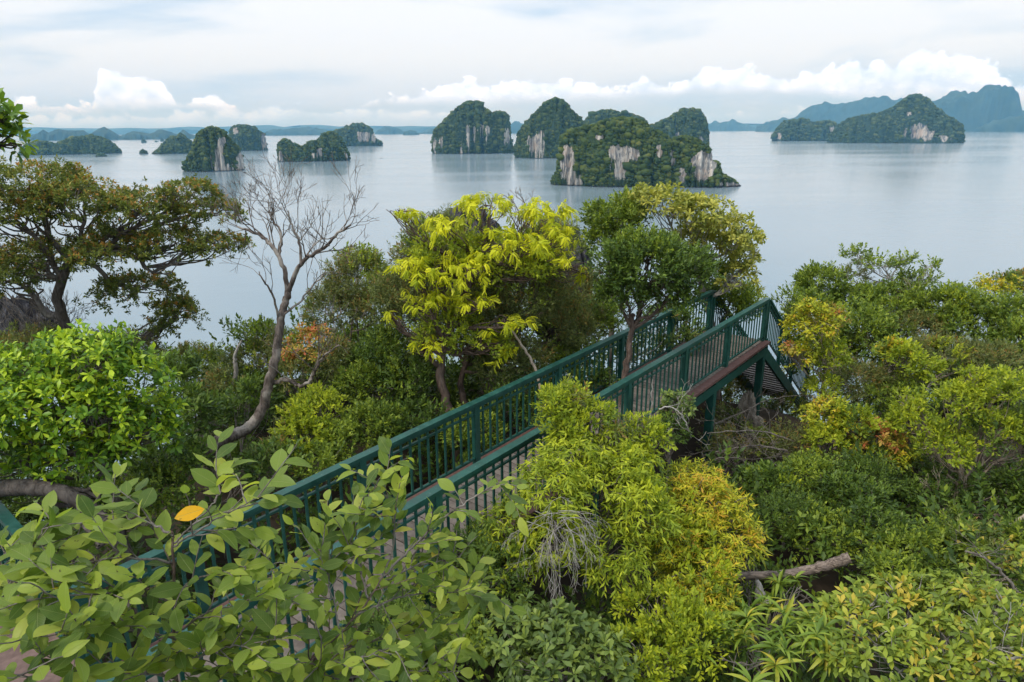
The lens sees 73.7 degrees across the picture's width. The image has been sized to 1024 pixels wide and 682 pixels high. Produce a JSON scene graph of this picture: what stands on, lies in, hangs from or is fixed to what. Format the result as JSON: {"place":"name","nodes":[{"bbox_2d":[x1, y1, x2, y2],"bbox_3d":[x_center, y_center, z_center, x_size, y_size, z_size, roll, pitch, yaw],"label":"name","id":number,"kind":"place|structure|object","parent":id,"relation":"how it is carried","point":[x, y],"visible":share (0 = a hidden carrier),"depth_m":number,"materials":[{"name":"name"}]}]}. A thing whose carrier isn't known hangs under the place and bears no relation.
{"place":"outdoors","nodes":[
{"label":"outdoors","id":0,"kind":"place"},
{"bbox_2d":[19,127,194,140],"bbox_3d":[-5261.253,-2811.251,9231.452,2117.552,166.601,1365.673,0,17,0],"label":"hills","id":1,"kind":"structure","parent":0,"point":[61,134],"depth_m":8905.93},
{"bbox_2d":[265,127,327,135],"bbox_3d":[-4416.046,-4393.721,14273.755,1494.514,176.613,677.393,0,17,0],"label":"hills","id":2,"kind":"structure","parent":0,"point":[299,131],"depth_m":14127.50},
{"bbox_2d":[0,123,760,134],"bbox_3d":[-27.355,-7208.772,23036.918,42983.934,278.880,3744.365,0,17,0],"label":"hills","id":3,"kind":"structure","parent":0,"point":[175,130],"depth_m":22285.99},
{"bbox_2d":[375,126,434,133],"bbox_3d":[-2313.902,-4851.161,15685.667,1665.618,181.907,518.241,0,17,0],"label":"hills","id":4,"kind":"structure","parent":0,"point":[388,130],"depth_m":15513.73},
{"bbox_2d":[438,204,504,290],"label":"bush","id":5,"kind":"object","parent":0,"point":[460,213],"visible":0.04,"depth_m":18.46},
{"bbox_2d":[0,131,1023,521],"bbox_3d":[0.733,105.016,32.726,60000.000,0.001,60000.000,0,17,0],"label":"sea","id":6,"kind":"structure","parent":0,"point":[958,207],"depth_m":1030.52,"materials":[{"name":"liquid"}]},
{"bbox_2d":[18,134,121,154],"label":"wooded island","id":7,"kind":"structure","parent":6,"relation":"in","point":[87,144],"depth_m":3422.34,"materials":[{"name":"plant"}]},
{"bbox_2d":[152,132,192,153],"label":"wooded island","id":8,"kind":"structure","parent":6,"relation":"in","point":[180,143],"depth_m":3373.91,"materials":[{"name":"plant"}]},
{"bbox_2d":[181,125,244,171],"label":"limestone island","id":9,"kind":"structure","parent":6,"relation":"in","point":[215,149],"depth_m":1904.34,"materials":[{"name":"plant"}]},
{"bbox_2d":[228,124,268,150],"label":"limestone island","id":10,"kind":"structure","parent":6,"relation":"in","point":[245,137],"depth_m":3804.66,"materials":[{"name":"plant"}]},
{"bbox_2d":[276,131,350,161],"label":"limestone island","id":11,"kind":"structure","parent":6,"relation":"in","point":[329,143],"depth_m":2463.01,"materials":[{"name":"plant"}]},
{"bbox_2d":[333,122,382,145],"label":"limestone island","id":12,"kind":"structure","parent":6,"relation":"in","point":[358,134],"depth_m":4658.14,"materials":[{"name":"plant"}]},
{"bbox_2d":[430,100,514,153],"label":"limestone island","id":13,"kind":"structure","parent":6,"relation":"in","point":[472,127],"depth_m":3090.63,"materials":[{"name":"plant"}]},
{"bbox_2d":[513,97,584,158],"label":"limestone island","id":14,"kind":"structure","parent":6,"relation":"in","point":[546,125],"depth_m":2571.32,"materials":[{"name":"plant"}]},
{"bbox_2d":[550,115,740,187],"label":"limestone island","id":15,"kind":"structure","parent":6,"relation":"in","point":[621,151],"depth_m":1302.58,"materials":[{"name":"plant"}]},
{"bbox_2d":[584,107,709,144],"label":"limestone island","id":16,"kind":"structure","parent":6,"relation":"in","point":[692,121],"depth_m":3167.55,"materials":[{"name":"plant"}]},
{"bbox_2d":[770,117,837,140],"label":"wooded island","id":17,"kind":"structure","parent":6,"relation":"in","point":[801,129],"depth_m":5288.45,"materials":[{"name":"plant"}]},
{"bbox_2d":[826,93,965,142],"bbox_3d":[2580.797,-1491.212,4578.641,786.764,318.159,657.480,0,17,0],"label":"wooded island","id":18,"kind":"structure","parent":6,"relation":"in","point":[915,118],"depth_m":4420.36,"materials":[{"name":"plant"}]},
{"bbox_2d":[973,114,1023,131],"bbox_3d":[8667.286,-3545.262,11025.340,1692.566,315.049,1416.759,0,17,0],"label":"hills","id":19,"kind":"structure","parent":6,"relation":"in","point":[1011,124],"depth_m":11169.10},
{"bbox_2d":[0,0,1023,128],"label":"sky","id":20,"kind":"structure","parent":0,"point":[69,63],"materials":[{"name":"white"}]},
{"bbox_2d":[41,366,1023,681],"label":"terrain","id":21,"kind":"structure","parent":0,"point":[825,582],"depth_m":13.30,"materials":[{"name":"plant"}]},
{"bbox_2d":[0,87,38,163],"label":"overhanging branch","id":22,"kind":"object","parent":21,"relation":"on","point":[7,116],"visible":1,"depth_m":4.82,"materials":[{"name":"green plant"}]},
{"bbox_2d":[0,294,58,385],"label":"boulder","id":23,"kind":"object","parent":21,"relation":"on","point":[24,304],"visible":0.15,"depth_m":15.71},
{"bbox_2d":[0,501,85,681],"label":"side walkway","id":24,"kind":"structure","parent":21,"relation":"on","point":[10,655],"depth_m":7.38,"materials":[{"name":"green paint"}]},
{"bbox_2d":[0,432,120,585],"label":"bush","id":25,"kind":"object","parent":21,"relation":"on","point":[19,502],"visible":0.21,"depth_m":10.51,"materials":[{"name":"green plant"}]},
{"bbox_2d":[0,319,174,510],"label":"bush","id":26,"kind":"object","parent":21,"relation":"on","point":[11,336],"visible":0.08,"depth_m":14.34,"materials":[{"name":"green plant"}]},
{"bbox_2d":[0,318,192,638],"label":"leafy tree","id":27,"kind":"object","parent":21,"relation":"on","point":[88,442],"visible":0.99,"depth_m":8.73,"materials":[{"name":"green plant"}]},
{"bbox_2d":[0,463,112,553],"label":"leaning trunk","id":28,"kind":"object","parent":27,"relation":"attached to","point":[66,494],"visible":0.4,"depth_m":8.46,"materials":[{"name":"brown plant"}]},
{"bbox_2d":[0,154,255,469],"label":"spreading tree","id":29,"kind":"object","parent":21,"relation":"on","point":[53,195],"visible":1,"depth_m":14.00,"materials":[{"name":"green plant"}]},
{"bbox_2d":[0,426,318,681],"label":"leaved shrub","id":30,"kind":"object","parent":21,"relation":"on","point":[30,616],"visible":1,"depth_m":3.29,"materials":[{"name":"green plant"}]},
{"bbox_2d":[105,371,283,558],"bbox_3d":[-5.261,2.522,11.873,1.580,3.208,4.559,1,17,4],"label":"bush","id":31,"kind":"object","parent":21,"relation":"on","point":[166,472],"visible":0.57,"depth_m":10.39,"materials":[{"name":"green plant"}]},
{"bbox_2d":[145,342,251,459],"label":"bush","id":32,"kind":"object","parent":21,"relation":"on","point":[207,407],"visible":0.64,"depth_m":11.44,"materials":[{"name":"green plant"}]},
{"bbox_2d":[169,339,250,429],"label":"bush","id":33,"kind":"object","parent":21,"relation":"on","point":[213,375],"visible":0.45,"depth_m":16.34,"materials":[{"name":"green plant"}]},
{"bbox_2d":[232,340,241,384],"bbox_3d":[-5.960,0.465,14.797,0.347,1.003,0.129,0,17,0],"label":"tree snag","id":34,"kind":"object","parent":33,"relation":"on","point":[236,370],"visible":0.94,"depth_m":14.77,"materials":[{"name":"grey wood"}]},
{"bbox_2d":[209,313,305,427],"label":"bush","id":35,"kind":"object","parent":21,"relation":"on","point":[258,328],"visible":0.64,"depth_m":15.75,"materials":[{"name":"green plant"}]},
{"bbox_2d":[198,147,379,508],"bbox_3d":[-3.741,-0.269,11.976,3.290,6.051,2.546,0,17,0],"label":"dead tree","id":36,"kind":"object","parent":21,"relation":"on","point":[252,423],"visible":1,"depth_m":11.73,"materials":[{"name":"wood"}]},
{"bbox_2d":[233,434,356,549],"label":"bush","id":37,"kind":"object","parent":21,"relation":"on","point":[265,451],"visible":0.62,"depth_m":10.81,"materials":[{"name":"green plant"}]},
{"bbox_2d":[190,315,404,433],"bbox_3d":[-5.132,0.728,16.878,5.580,2.117,2.685,-14,22,-38],"label":"bush","id":38,"kind":"object","parent":21,"relation":"on","point":[354,336],"visible":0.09,"depth_m":16.43,"materials":[{"name":"green plant"}]},
{"bbox_2d":[274,320,355,468],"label":"bush","id":39,"kind":"object","parent":21,"relation":"on","point":[309,356],"visible":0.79,"depth_m":13.88,"materials":[{"name":"green plant"}]},
{"bbox_2d":[265,380,369,505],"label":"bush","id":40,"kind":"object","parent":21,"relation":"on","point":[301,407],"visible":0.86,"depth_m":11.70,"materials":[{"name":"green plant"}]},
{"bbox_2d":[169,436,528,681],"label":"leaved shrub","id":41,"kind":"object","parent":21,"relation":"on","point":[405,642],"visible":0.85,"depth_m":4.00,"materials":[{"name":"green plant"}]},
{"bbox_2d":[296,244,409,340],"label":"shrub","id":42,"kind":"object","parent":21,"relation":"on","point":[332,283],"visible":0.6,"depth_m":15.30,"materials":[{"name":"green plant"}]},
{"bbox_2d":[333,240,385,376],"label":"shrub","id":43,"kind":"object","parent":21,"relation":"on","point":[364,246],"visible":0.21,"depth_m":16.38,"materials":[{"name":"green plant"}]},
{"bbox_2d":[327,321,446,405],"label":"bush","id":44,"kind":"object","parent":21,"relation":"on","point":[390,371],"visible":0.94,"depth_m":13.39,"materials":[{"name":"green plant"}]},
{"bbox_2d":[338,391,449,463],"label":"bush","id":45,"kind":"object","parent":21,"relation":"on","point":[382,416],"visible":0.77,"depth_m":12.25,"materials":[{"name":"green plant"}]},
{"bbox_2d":[69,290,770,681],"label":"footbridge","id":46,"kind":"object","parent":21,"relation":"on","point":[713,366],"visible":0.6,"depth_m":10.57,"materials":[{"name":"green paint"}]},
{"bbox_2d":[356,492,542,681],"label":"bush","id":47,"kind":"object","parent":21,"relation":"on","point":[484,540],"visible":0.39,"depth_m":7.98,"materials":[{"name":"green plant"}]},
{"bbox_2d":[344,333,554,443],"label":"bush","id":48,"kind":"object","parent":21,"relation":"on","point":[456,369],"visible":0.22,"depth_m":15.18,"materials":[{"name":"green plant"}]},
{"bbox_2d":[335,261,617,348],"bbox_3d":[-0.929,-0.807,19.122,7.916,3.428,2.629,-2,17,-6],"label":"bush","id":49,"kind":"object","parent":21,"relation":"on","point":[589,283],"visible":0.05,"depth_m":18.60,"materials":[{"name":"green plant"}]},
{"bbox_2d":[380,191,588,463],"bbox_3d":[-0.327,0.127,13.254,4.249,5.962,2.322,-8,19,-23],"label":"yellow tree","id":50,"kind":"object","parent":21,"relation":"on","point":[477,256],"visible":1,"depth_m":12.43,"materials":[{"name":"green plant"}]},
{"bbox_2d":[500,187,534,228],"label":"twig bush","id":51,"kind":"object","parent":50,"relation":"attached to","point":[511,217],"visible":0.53,"depth_m":13.38,"materials":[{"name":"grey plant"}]},
{"bbox_2d":[366,203,603,459],"bbox_3d":[-0.607,-0.024,14.379,4.976,5.628,3.693,0,17,0],"label":"olive bush","id":52,"kind":"object","parent":21,"relation":"on","point":[387,288],"visible":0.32,"depth_m":13.68,"materials":[{"name":"green plant"}]},
{"bbox_2d":[0,298,1023,681],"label":"undergrowth","id":53,"kind":"object","parent":21,"relation":"on","point":[588,608],"visible":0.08,"depth_m":10.90,"materials":[{"name":"green plant"}]},
{"bbox_2d":[0,278,90,366],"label":"twig bush","id":54,"kind":"object","parent":53,"relation":"on","point":[47,302],"visible":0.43,"depth_m":15.02,"materials":[{"name":"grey plant"}]},
{"bbox_2d":[950,525,1023,606],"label":"dead branch","id":55,"kind":"object","parent":53,"relation":"on","point":[1013,586],"visible":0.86,"depth_m":8.93,"materials":[{"name":"wood"}]},
{"bbox_2d":[512,330,544,414],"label":"bare branch","id":56,"kind":"object","parent":21,"relation":"on","point":[526,352],"visible":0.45,"depth_m":12.76,"materials":[{"name":"grey plant"}]},
{"bbox_2d":[461,591,643,681],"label":"rosette shrub","id":57,"kind":"object","parent":21,"relation":"on","point":[550,637],"visible":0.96,"depth_m":6.92,"materials":[{"name":"green plant"}]},
{"bbox_2d":[530,226,591,354],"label":"bush","id":58,"kind":"object","parent":21,"relation":"on","point":[582,256],"visible":0.09,"depth_m":19.29,"materials":[{"name":"plant"}]},
{"bbox_2d":[438,298,706,458],"bbox_3d":[1.699,1.255,14.451,1.965,3.472,7.558,16,24,42],"label":"bush","id":59,"kind":"object","parent":21,"relation":"on","point":[687,335],"visible":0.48,"depth_m":13.55,"materials":[{"name":"green plant"}]},
{"bbox_2d":[537,291,625,388],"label":"bush","id":60,"kind":"object","parent":21,"relation":"on","point":[605,316],"visible":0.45,"depth_m":14.97,"materials":[{"name":"green plant"}]},
{"bbox_2d":[504,418,689,630],"bbox_3d":[1.058,2.984,9.109,2.466,3.716,2.444,0,17,0],"label":"drooping shrub","id":61,"kind":"object","parent":21,"relation":"on","point":[640,481],"visible":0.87,"depth_m":8.36,"materials":[{"name":"green plant"}]},
{"bbox_2d":[501,497,609,614],"bbox_3d":[0.490,2.694,7.799,1.054,1.884,0.936,-15,23,-40],"label":"twig tangle","id":62,"kind":"object","parent":61,"relation":"attached to","point":[554,530],"visible":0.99,"depth_m":7.72,"materials":[{"name":"grey wood"}]},
{"bbox_2d":[530,373,667,612],"bbox_3d":[1.192,2.417,9.721,1.920,4.094,1.182,0,17,0],"label":"shrub","id":63,"kind":"object","parent":21,"relation":"on","point":[577,413],"visible":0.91,"depth_m":9.17,"materials":[{"name":"green plant"}]},
{"bbox_2d":[575,185,660,379],"bbox_3d":[2.596,-1.246,17.521,2.078,5.414,1.980,-7,18,-20],"label":"tree","id":64,"kind":"object","parent":21,"relation":"on","point":[600,220],"visible":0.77,"depth_m":16.59,"materials":[{"name":"green plant"}]},
{"bbox_2d":[581,221,725,488],"bbox_3d":[2.568,0.547,13.208,2.644,5.610,2.092,0,17,0],"label":"round tree","id":65,"kind":"object","parent":21,"relation":"on","point":[629,252],"visible":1,"depth_m":12.30,"materials":[{"name":"green plant"}]},
{"bbox_2d":[601,567,742,681],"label":"golden shrub","id":66,"kind":"object","parent":21,"relation":"on","point":[683,611],"visible":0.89,"depth_m":7.59,"materials":[{"name":"green plant"}]},
{"bbox_2d":[656,387,697,549],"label":"shrub","id":67,"kind":"object","parent":21,"relation":"on","point":[669,399],"visible":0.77,"depth_m":11.32,"materials":[{"name":"green plant"}]},
{"bbox_2d":[659,380,709,450],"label":"dead branch","id":68,"kind":"object","parent":67,"relation":"attached to","point":[682,417],"visible":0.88,"depth_m":11.03,"materials":[{"name":"grey wood"}]},
{"bbox_2d":[619,180,767,398],"bbox_3d":[4.546,-1.035,17.560,3.842,6.031,2.426,0,17,0],"label":"tree","id":69,"kind":"object","parent":21,"relation":"on","point":[711,225],"visible":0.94,"depth_m":16.59,"materials":[{"name":"green plant"}]},
{"bbox_2d":[635,457,772,657],"bbox_3d":[2.501,3.280,9.274,1.802,3.008,2.364,12,21,36],"label":"golden shrub","id":70,"kind":"object","parent":21,"relation":"on","point":[697,492],"visible":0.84,"depth_m":8.88,"materials":[{"name":"yellow plant"}]},
{"bbox_2d":[689,252,772,399],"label":"bush","id":71,"kind":"object","parent":21,"relation":"on","point":[740,300],"visible":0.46,"depth_m":18.00,"materials":[{"name":"green plant"}]},
{"bbox_2d":[683,401,787,465],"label":"dead branch","id":72,"kind":"object","parent":21,"relation":"on","point":[753,445],"visible":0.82,"depth_m":13.98,"materials":[{"name":"wood"}]},
{"bbox_2d":[693,433,779,484],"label":"twig bush","id":73,"kind":"object","parent":21,"relation":"on","point":[756,457],"visible":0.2,"depth_m":14.58,"materials":[{"name":"brown plant"}]},
{"bbox_2d":[683,397,793,466],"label":"dead branch","id":74,"kind":"object","parent":21,"relation":"on","point":[766,432],"visible":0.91,"depth_m":13.95,"materials":[{"name":"wood"}]},
{"bbox_2d":[694,421,793,474],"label":"dead branch","id":75,"kind":"object","parent":21,"relation":"on","point":[736,458],"visible":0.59,"depth_m":13.60,"materials":[{"name":"wood"}]},
{"bbox_2d":[735,389,755,422],"bbox_3d":[5.961,1.935,17.375,0.560,1.549,0.594,10,20,31],"label":"boulder","id":76,"kind":"object","parent":21,"relation":"on","point":[748,394],"visible":0.4,"depth_m":17.11,"materials":[{"name":"stone"}]},
{"bbox_2d":[695,400,823,467],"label":"bush","id":77,"kind":"object","parent":21,"relation":"on","point":[794,437],"visible":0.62,"depth_m":14.80,"materials":[{"name":"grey plant"}]},
{"bbox_2d":[711,290,810,410],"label":"staircase","id":78,"kind":"structure","parent":21,"relation":"on","point":[776,380],"depth_m":19.08,"materials":[{"name":"metal"}]},
{"bbox_2d":[754,578,771,604],"bbox_3d":[3.390,3.429,9.209,0.233,0.328,0.316,0,17,0],"label":"tree stump","id":79,"kind":"object","parent":21,"relation":"on","point":[758,585],"visible":0.58,"depth_m":9.22,"materials":[{"name":"grey wood"}]},
{"bbox_2d":[715,387,815,423],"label":"dead branch","id":80,"kind":"object","parent":21,"relation":"on","point":[765,406],"visible":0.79,"depth_m":15.58,"materials":[{"name":"wood"}]},
{"bbox_2d":[686,538,847,681],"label":"strap leaved shrub","id":81,"kind":"object","parent":21,"relation":"on","point":[816,629],"visible":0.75,"depth_m":7.62,"materials":[{"name":"green plant"}]},
{"bbox_2d":[721,366,821,420],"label":"bush","id":82,"kind":"object","parent":21,"relation":"on","point":[736,385],"visible":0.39,"depth_m":20.21,"materials":[{"name":"green plant"}]},
{"bbox_2d":[721,552,851,581],"bbox_3d":[3.746,3.118,9.456,1.718,0.669,0.219,3,18,11],"label":"fallen log","id":83,"kind":"object","parent":21,"relation":"on","point":[835,562],"visible":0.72,"depth_m":9.38,"materials":[{"name":"brown wood"}]},
{"bbox_2d":[771,280,804,411],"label":"bush","id":84,"kind":"object","parent":21,"relation":"on","point":[795,296],"visible":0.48,"depth_m":18.97,"materials":[{"name":"green plant"}]},
{"bbox_2d":[730,446,859,556],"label":"bush","id":85,"kind":"object","parent":21,"relation":"on","point":[777,500],"visible":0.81,"depth_m":12.05,"materials":[{"name":"green plant"}]},
{"bbox_2d":[777,296,857,448],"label":"tree","id":86,"kind":"object","parent":21,"relation":"on","point":[819,354],"visible":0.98,"depth_m":15.12,"materials":[{"name":"green plant"}]},
{"bbox_2d":[780,259,894,413],"bbox_3d":[9.347,0.759,20.369,3.065,6.329,2.808,0,17,0],"label":"tree","id":87,"kind":"object","parent":21,"relation":"on","point":[806,275],"visible":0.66,"depth_m":19.38,"materials":[{"name":"green plant"}]},
{"bbox_2d":[792,389,885,502],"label":"shrub","id":88,"kind":"object","parent":21,"relation":"on","point":[842,414],"visible":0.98,"depth_m":13.59,"materials":[{"name":"green plant"}]},
{"bbox_2d":[793,342,904,414],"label":"twig bush","id":89,"kind":"object","parent":21,"relation":"on","point":[853,380],"visible":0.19,"depth_m":17.05,"materials":[{"name":"brown plant"}]},
{"bbox_2d":[781,446,917,580],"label":"bush","id":90,"kind":"object","parent":21,"relation":"on","point":[867,500],"visible":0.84,"depth_m":11.23,"materials":[{"name":"green plant"}]},
{"bbox_2d":[833,417,923,473],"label":"shrub","id":91,"kind":"object","parent":21,"relation":"on","point":[898,446],"visible":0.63,"depth_m":13.30,"materials":[{"name":"green plant"}]},
{"bbox_2d":[837,242,944,365],"bbox_3d":[11.126,-0.327,20.493,3.326,5.340,1.261,0,17,0],"label":"airy tree","id":92,"kind":"object","parent":21,"relation":"on","point":[897,263],"visible":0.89,"depth_m":19.83,"materials":[{"name":"green plant"}]},
{"bbox_2d":[818,272,966,418],"bbox_3d":[10.716,0.491,19.297,3.324,4.799,5.127,15,23,40],"label":"tree","id":93,"kind":"object","parent":21,"relation":"on","point":[902,317],"visible":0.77,"depth_m":18.42,"materials":[{"name":"green plant"}]},
{"bbox_2d":[775,316,1023,409],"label":"bush","id":94,"kind":"object","parent":21,"relation":"on","point":[857,344],"visible":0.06,"depth_m":19.48,"materials":[{"name":"green plant"}]},
{"bbox_2d":[871,333,947,384],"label":"shrub","id":95,"kind":"object","parent":21,"relation":"on","point":[892,349],"visible":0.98,"depth_m":15.30,"materials":[{"name":"green plant"}]},
{"bbox_2d":[807,562,1023,681],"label":"spoon leaved shrub","id":96,"kind":"object","parent":21,"relation":"on","point":[914,638],"visible":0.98,"depth_m":7.42,"materials":[{"name":"green plant"}]},
{"bbox_2d":[960,603,1023,681],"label":"dead branch","id":97,"kind":"object","parent":96,"relation":"attached to","point":[1013,658],"visible":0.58,"depth_m":6.90,"materials":[{"name":"grey wood"}]},
{"bbox_2d":[848,505,1003,611],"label":"bush","id":98,"kind":"object","parent":21,"relation":"on","point":[882,553],"visible":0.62,"depth_m":10.06,"materials":[{"name":"green plant"}]},
{"bbox_2d":[830,329,1023,442],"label":"shrub","id":99,"kind":"object","parent":21,"relation":"on","point":[975,351],"visible":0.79,"depth_m":15.75,"materials":[{"name":"green plant"}]},
{"bbox_2d":[878,360,1023,500],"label":"tree","id":100,"kind":"object","parent":21,"relation":"on","point":[1009,422],"visible":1,"depth_m":12.58,"materials":[{"name":"green plant"}]},
{"bbox_2d":[885,444,1023,530],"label":"bush","id":101,"kind":"object","parent":21,"relation":"on","point":[1000,480],"visible":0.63,"depth_m":12.62,"materials":[{"name":"green plant"}]},
{"bbox_2d":[915,464,1000,526],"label":"twig bush","id":102,"kind":"object","parent":21,"relation":"on","point":[938,482],"visible":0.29,"depth_m":12.66,"materials":[{"name":"brown plant"}]},
{"bbox_2d":[926,279,1023,397],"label":"tree","id":103,"kind":"object","parent":21,"relation":"on","point":[1006,313],"visible":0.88,"depth_m":17.74,"materials":[{"name":"green plant"}]},
{"bbox_2d":[945,438,1023,534],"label":"dead sapling","id":104,"kind":"object","parent":21,"relation":"on","point":[1010,468],"visible":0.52,"depth_m":12.48,"materials":[{"name":"wood"}]},
{"bbox_2d":[946,511,1023,588],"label":"bush","id":105,"kind":"object","parent":21,"relation":"on","point":[1015,551],"visible":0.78,"depth_m":9.71,"materials":[{"name":"green plant"}]},
{"bbox_2d":[969,267,1023,298],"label":"tree","id":106,"kind":"object","parent":21,"relation":"on","point":[1007,281],"visible":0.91,"depth_m":18.70,"materials":[{"name":"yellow plant"}]},
{"bbox_2d":[708,119,758,130],"bbox_3d":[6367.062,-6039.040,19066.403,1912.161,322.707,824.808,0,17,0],"label":"hills","id":107,"kind":"structure","parent":0,"point":[732,125],"depth_m":18987.64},
{"bbox_2d":[755,96,902,130],"bbox_3d":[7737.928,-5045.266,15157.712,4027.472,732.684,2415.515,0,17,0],"label":"hills","id":108,"kind":"structure","parent":0,"point":[836,113],"depth_m":14989.24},
{"bbox_2d":[932,84,1023,131],"bbox_3d":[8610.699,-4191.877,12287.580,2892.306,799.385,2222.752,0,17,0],"label":"hills","id":109,"kind":"structure","parent":0,"point":[982,106],"depth_m":12073.44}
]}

